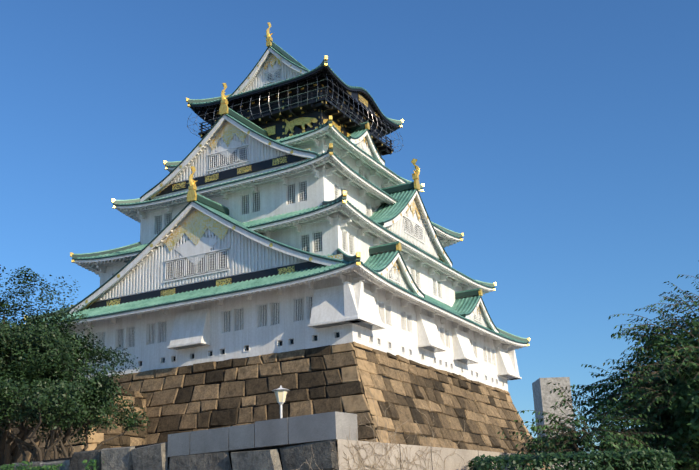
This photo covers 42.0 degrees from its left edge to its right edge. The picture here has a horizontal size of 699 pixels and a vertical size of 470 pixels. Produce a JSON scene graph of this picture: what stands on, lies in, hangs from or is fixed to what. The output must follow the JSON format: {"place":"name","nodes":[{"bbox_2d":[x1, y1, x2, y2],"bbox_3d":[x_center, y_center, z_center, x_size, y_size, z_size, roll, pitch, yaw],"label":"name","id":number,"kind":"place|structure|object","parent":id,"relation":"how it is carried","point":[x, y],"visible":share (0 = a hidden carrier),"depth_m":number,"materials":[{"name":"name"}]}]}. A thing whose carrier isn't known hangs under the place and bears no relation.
{"place":"outdoors","nodes":[
{"label":"outdoors","id":0,"kind":"place"},
{"bbox_2d":[0,265,138,464],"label":"tree","id":1,"kind":"object","parent":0,"point":[17,340],"depth_m":54.80,"materials":[{"name":"green plant"}]},
{"bbox_2d":[0,346,149,461],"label":"tree","id":2,"kind":"object","parent":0,"point":[81,402],"depth_m":49.95,"materials":[{"name":"green plant"}]},
{"bbox_2d":[4,389,147,462],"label":"stone wall","id":3,"kind":"structure","parent":0,"point":[98,437],"depth_m":68.75,"materials":[{"name":"beige stone"}]},
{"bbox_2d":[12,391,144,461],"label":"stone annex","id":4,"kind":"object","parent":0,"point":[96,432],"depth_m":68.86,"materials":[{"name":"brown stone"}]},
{"bbox_2d":[68,202,352,312],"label":"gable wall","id":5,"kind":"structure","parent":0,"point":[211,256],"depth_m":76.22,"materials":[{"name":"white paint"}]},
{"bbox_2d":[70,166,342,310],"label":"gable ornament","id":6,"kind":"object","parent":5,"relation":"attached to","point":[194,225],"visible":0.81,"depth_m":76.67,"materials":[{"name":"gold metal"}]},
{"bbox_2d":[140,115,316,201],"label":"gable wall","id":7,"kind":"structure","parent":0,"point":[204,159],"depth_m":83.50,"materials":[{"name":"white paint"}]},
{"bbox_2d":[151,83,310,198],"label":"gable ornament","id":8,"kind":"object","parent":7,"relation":"attached to","point":[227,131],"visible":0.96,"depth_m":83.61,"materials":[{"name":"gold metal"}]},
{"bbox_2d":[0,439,524,469],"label":"wall","id":9,"kind":"structure","parent":0,"point":[155,457],"depth_m":21.39,"materials":[{"name":"grey stone"}]},
{"bbox_2d":[0,459,103,469],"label":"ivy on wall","id":10,"kind":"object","parent":9,"relation":"attached to","point":[48,467],"visible":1,"depth_m":24.74,"materials":[{"name":"green plant"}]},
{"bbox_2d":[167,411,357,456],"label":"coping wall","id":11,"kind":"structure","parent":9,"relation":"on","point":[297,429],"depth_m":20.54,"materials":[{"name":"stone"}]},
{"bbox_2d":[337,439,524,469],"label":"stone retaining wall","id":12,"kind":"structure","parent":9,"relation":"attached to","point":[453,461],"depth_m":21.49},
{"bbox_2d":[232,47,306,95],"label":"gable wall","id":13,"kind":"structure","parent":0,"point":[259,76],"depth_m":93.81,"materials":[{"name":"white paint"}]},
{"bbox_2d":[239,22,301,89],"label":"gable ornament","id":14,"kind":"object","parent":13,"relation":"attached to","point":[273,58],"visible":0.92,"depth_m":93.95,"materials":[{"name":"gold metal"}]},
{"bbox_2d":[68,271,521,390],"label":"tier walls","id":15,"kind":"structure","parent":0,"point":[329,311],"depth_m":73.29,"materials":[{"name":"paint"}]},
{"bbox_2d":[24,248,529,345],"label":"roof tiles","id":16,"kind":"object","parent":15,"relation":"on","point":[224,289],"visible":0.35,"depth_m":73.36,"materials":[{"name":"green tile"}]},
{"bbox_2d":[62,193,369,313],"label":"gable roof","id":17,"kind":"structure","parent":16,"relation":"on","point":[217,209],"depth_m":77.59,"materials":[{"name":"green tile"}]},
{"bbox_2d":[100,212,461,306],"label":"tier walls","id":18,"kind":"structure","parent":16,"relation":"on","point":[322,238],"depth_m":74.92,"materials":[{"name":"paint"}]},
{"bbox_2d":[70,191,495,290],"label":"roof tiles","id":19,"kind":"object","parent":18,"relation":"on","point":[137,247],"visible":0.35,"depth_m":79.80,"materials":[{"name":"green tile"}]},
{"bbox_2d":[140,161,406,244],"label":"tier walls","id":20,"kind":"structure","parent":19,"relation":"on","point":[295,194],"depth_m":80.08,"materials":[{"name":"paint"}]},
{"bbox_2d":[111,143,463,240],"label":"roof tiles","id":21,"kind":"object","parent":20,"relation":"on","point":[130,202],"visible":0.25,"depth_m":82.40,"materials":[{"name":"green tile"}]},
{"bbox_2d":[140,107,323,199],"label":"gable roof","id":22,"kind":"structure","parent":21,"relation":"on","point":[245,122],"depth_m":84.83,"materials":[{"name":"green tile"}]},
{"bbox_2d":[115,153,460,247],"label":"roof eaves","id":23,"kind":"object","parent":21,"relation":"attached to","point":[137,214],"visible":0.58,"depth_m":80.85,"materials":[{"name":"white paint"}]},
{"bbox_2d":[295,139,392,188],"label":"tier walls","id":24,"kind":"structure","parent":21,"relation":"on","point":[364,172],"depth_m":88.90,"materials":[{"name":"paint"}]},
{"bbox_2d":[163,116,424,191],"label":"roof tiles","id":25,"kind":"object","parent":24,"relation":"on","point":[329,122],"visible":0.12,"depth_m":87.73,"materials":[{"name":"green tile"}]},
{"bbox_2d":[167,125,420,192],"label":"roof eaves","id":26,"kind":"object","parent":25,"relation":"attached to","point":[334,136],"visible":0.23,"depth_m":86.19,"materials":[{"name":"white paint"}]},
{"bbox_2d":[198,77,393,156],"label":"black tier walls","id":27,"kind":"structure","parent":25,"relation":"on","point":[323,110],"depth_m":89.91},
{"bbox_2d":[200,84,382,153],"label":"gold tier fittings","id":28,"kind":"object","parent":27,"relation":"attached to","point":[302,123],"visible":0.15,"depth_m":88.92,"materials":[{"name":"gold metal"}]},
{"bbox_2d":[186,56,402,127],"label":"roof tiles","id":29,"kind":"object","parent":27,"relation":"on","point":[217,99],"visible":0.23,"depth_m":91.62,"materials":[{"name":"green tile"}]},
{"bbox_2d":[231,40,308,95],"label":"gable roof","id":30,"kind":"structure","parent":29,"relation":"on","point":[281,52],"depth_m":94.36,"materials":[{"name":"green tile"}]},
{"bbox_2d":[189,65,399,136],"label":"roof eaves","id":31,"kind":"object","parent":29,"relation":"attached to","point":[321,72],"visible":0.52,"depth_m":91.40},
{"bbox_2d":[187,74,402,151],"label":"safety netting","id":32,"kind":"object","parent":27,"relation":"attached to","point":[307,102],"visible":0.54,"depth_m":89.83,"materials":[{"name":"black metal"}]},
{"bbox_2d":[342,89,382,121],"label":"karahafu boards","id":33,"kind":"object","parent":27,"relation":"on","point":[359,98],"visible":0.33,"depth_m":93.22,"materials":[{"name":"black paint"}]},
{"bbox_2d":[346,122,384,162],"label":"gable roof","id":34,"kind":"structure","parent":25,"relation":"on","point":[358,133],"depth_m":92.31,"materials":[{"name":"green tile"}]},
{"bbox_2d":[74,201,492,293],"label":"roof eaves","id":35,"kind":"object","parent":19,"relation":"attached to","point":[362,226],"visible":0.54,"depth_m":77.93,"materials":[{"name":"white paint"}]},
{"bbox_2d":[369,181,452,264],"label":"gable roof","id":36,"kind":"structure","parent":19,"relation":"on","point":[403,194],"depth_m":86.35,"materials":[{"name":"green tile"}]},
{"bbox_2d":[45,263,526,350],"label":"roof eaves","id":37,"kind":"object","parent":16,"relation":"attached to","point":[372,279],"visible":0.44,"depth_m":73.19,"materials":[{"name":"white paint"}]},
{"bbox_2d":[364,241,424,297],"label":"gable roof","id":38,"kind":"structure","parent":16,"relation":"on","point":[381,257],"depth_m":75.97,"materials":[{"name":"green tile"}]},
{"bbox_2d":[452,288,499,332],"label":"gable roof","id":39,"kind":"structure","parent":16,"relation":"on","point":[465,303],"depth_m":92.21,"materials":[{"name":"green tile"}]},
{"bbox_2d":[97,342,544,464],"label":"stone base","id":40,"kind":"object","parent":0,"point":[259,377],"depth_m":69.79,"materials":[{"name":"brown stone"}]},
{"bbox_2d":[0,0,698,464],"label":"sky","id":41,"kind":"structure","parent":0,"point":[560,138],"materials":[{"name":"blue"}]},
{"bbox_2d":[349,131,384,165],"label":"gable wall","id":42,"kind":"structure","parent":0,"point":[369,149],"depth_m":92.48,"materials":[{"name":"white paint"}]},
{"bbox_2d":[355,122,379,160],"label":"gable ornament","id":43,"kind":"object","parent":42,"relation":"attached to","point":[367,125],"visible":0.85,"depth_m":92.15,"materials":[{"name":"gold metal"}]},
{"bbox_2d":[377,253,423,297],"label":"gable wall","id":44,"kind":"structure","parent":0,"point":[402,278],"depth_m":76.32,"materials":[{"name":"white paint"}]},
{"bbox_2d":[381,242,417,292],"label":"gable ornament","id":45,"kind":"object","parent":44,"relation":"attached to","point":[398,247],"visible":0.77,"depth_m":75.84,"materials":[{"name":"gold metal"}]},
{"bbox_2d":[383,191,451,266],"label":"gable wall","id":46,"kind":"structure","parent":0,"point":[408,227],"depth_m":87.93,"materials":[{"name":"white paint"}]},
{"bbox_2d":[385,158,443,262],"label":"gable ornament","id":47,"kind":"object","parent":46,"relation":"attached to","point":[415,178],"visible":0.96,"depth_m":87.99,"materials":[{"name":"gold metal"}]},
{"bbox_2d":[465,298,498,332],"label":"gable wall","id":48,"kind":"structure","parent":0,"point":[482,318],"depth_m":92.72,"materials":[{"name":"white paint"}]},
{"bbox_2d":[473,289,494,328],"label":"gable ornament","id":49,"kind":"object","parent":48,"relation":"attached to","point":[480,292],"visible":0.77,"depth_m":92.24,"materials":[{"name":"gold metal"}]},
{"bbox_2d":[532,377,579,468],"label":"stone pillar","id":50,"kind":"structure","parent":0,"point":[545,400],"depth_m":120.64,"materials":[{"name":"grey stone"}]},
{"bbox_2d":[497,382,682,469],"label":"shrub","id":51,"kind":"object","parent":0,"point":[563,428],"depth_m":24.42,"materials":[{"name":"green plant"}]},
{"bbox_2d":[550,274,698,464],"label":"cherry tree","id":52,"kind":"object","parent":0,"point":[650,410],"depth_m":26.23,"materials":[{"name":"green plant"}]},
{"bbox_2d":[568,410,698,469],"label":"shrub","id":53,"kind":"object","parent":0,"point":[681,462],"depth_m":24.82,"materials":[{"name":"green plant"}]},
{"label":"ground","id":54,"kind":"structure","parent":0,"visible":0},
{"bbox_2d":[272,385,289,417],"bbox_3d":[-2.475,7.209,33.138,0.624,3.457,0.720,-11,-20,26],"label":"park lamp","id":55,"kind":"object","parent":54,"relation":"on","point":[280,393],"visible":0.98,"depth_m":33.40,"materials":[{"name":"white metal"}]},
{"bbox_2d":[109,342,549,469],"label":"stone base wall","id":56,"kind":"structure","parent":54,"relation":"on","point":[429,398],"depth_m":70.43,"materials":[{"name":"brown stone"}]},
{"bbox_2d":[296,389,465,469],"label":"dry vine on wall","id":57,"kind":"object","parent":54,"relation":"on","point":[375,463],"visible":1,"depth_m":20.70,"materials":[{"name":"brown"}]},
{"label":"hedge bank ground","id":58,"kind":"object","parent":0,"visible":0},
{"bbox_2d":[468,448,676,469],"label":"hedge foliage","id":59,"kind":"object","parent":58,"relation":"on","point":[657,459],"visible":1,"depth_m":22.14,"materials":[{"name":"green plant"}]}
]}

